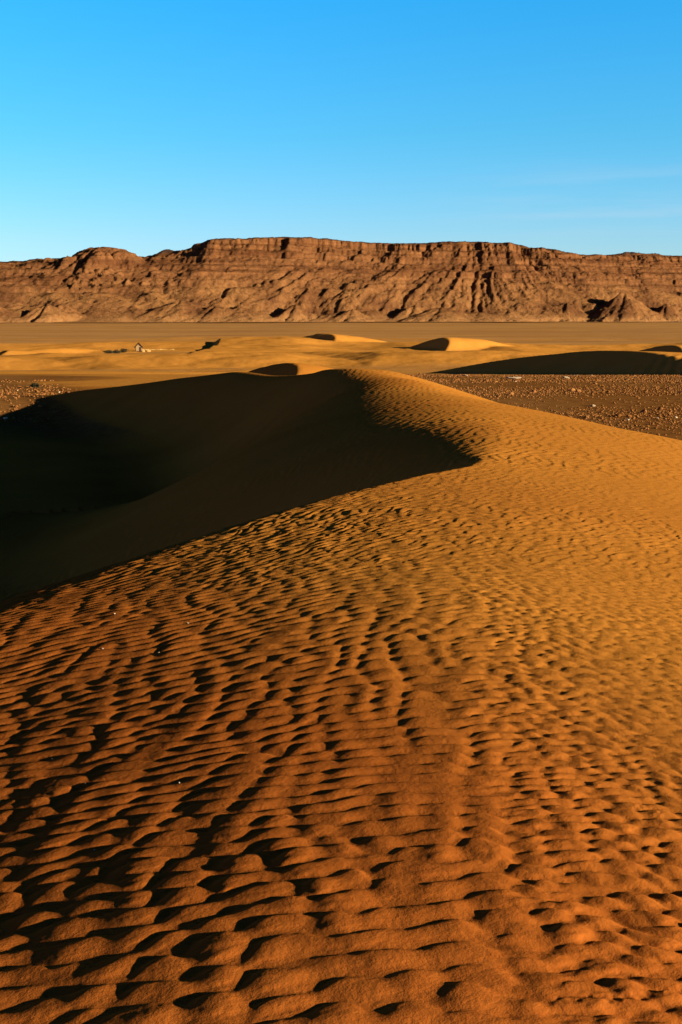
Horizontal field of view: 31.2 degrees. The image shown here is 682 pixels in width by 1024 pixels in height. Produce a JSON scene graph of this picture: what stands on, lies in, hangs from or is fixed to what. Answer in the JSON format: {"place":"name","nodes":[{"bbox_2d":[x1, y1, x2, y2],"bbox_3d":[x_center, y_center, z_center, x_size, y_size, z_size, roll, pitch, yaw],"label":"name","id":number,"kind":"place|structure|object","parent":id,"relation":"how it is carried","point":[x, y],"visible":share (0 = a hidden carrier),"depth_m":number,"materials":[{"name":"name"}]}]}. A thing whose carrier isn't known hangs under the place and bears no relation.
{"place":"outdoors","nodes":[
{"label":"outdoors","id":0,"kind":"place"},
{"bbox_2d":[0,363,681,1023],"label":"sand dune","id":1,"kind":"structure","parent":0,"point":[356,699],"depth_m":5.65,"materials":[{"name":"orange sand"}]},
{"bbox_2d":[0,237,681,322],"bbox_3d":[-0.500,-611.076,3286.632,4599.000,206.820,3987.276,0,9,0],"label":"plateau mountains","id":2,"kind":"structure","parent":0,"point":[279,279],"depth_m":2723.64,"materials":[{"name":"brown stone"}]},
{"bbox_2d":[0,322,681,386],"bbox_3d":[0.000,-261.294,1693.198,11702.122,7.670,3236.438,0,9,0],"label":"desert plain","id":3,"kind":"structure","parent":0,"point":[66,354],"depth_m":325.59,"materials":[{"name":"sand"}]},
{"bbox_2d":[134,343,142,350],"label":"desert hut","id":4,"kind":"object","parent":3,"relation":"on","point":[138,347],"visible":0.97,"depth_m":328.39,"materials":[{"name":"beige wood"}]},
{"bbox_2d":[0,374,681,436],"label":"gravel","id":5,"kind":"structure","parent":3,"relation":"on","point":[632,377],"depth_m":88.01,"materials":[{"name":"brown gravel"}]},
{"bbox_2d":[29,382,39,387],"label":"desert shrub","id":6,"kind":"object","parent":5,"relation":"on","point":[34,385],"visible":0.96,"depth_m":91.51,"materials":[{"name":"green plant"}]},
{"bbox_2d":[0,0,681,261],"label":"sky","id":7,"kind":"structure","parent":0,"point":[144,128],"materials":[{"name":"blue"}]}
]}

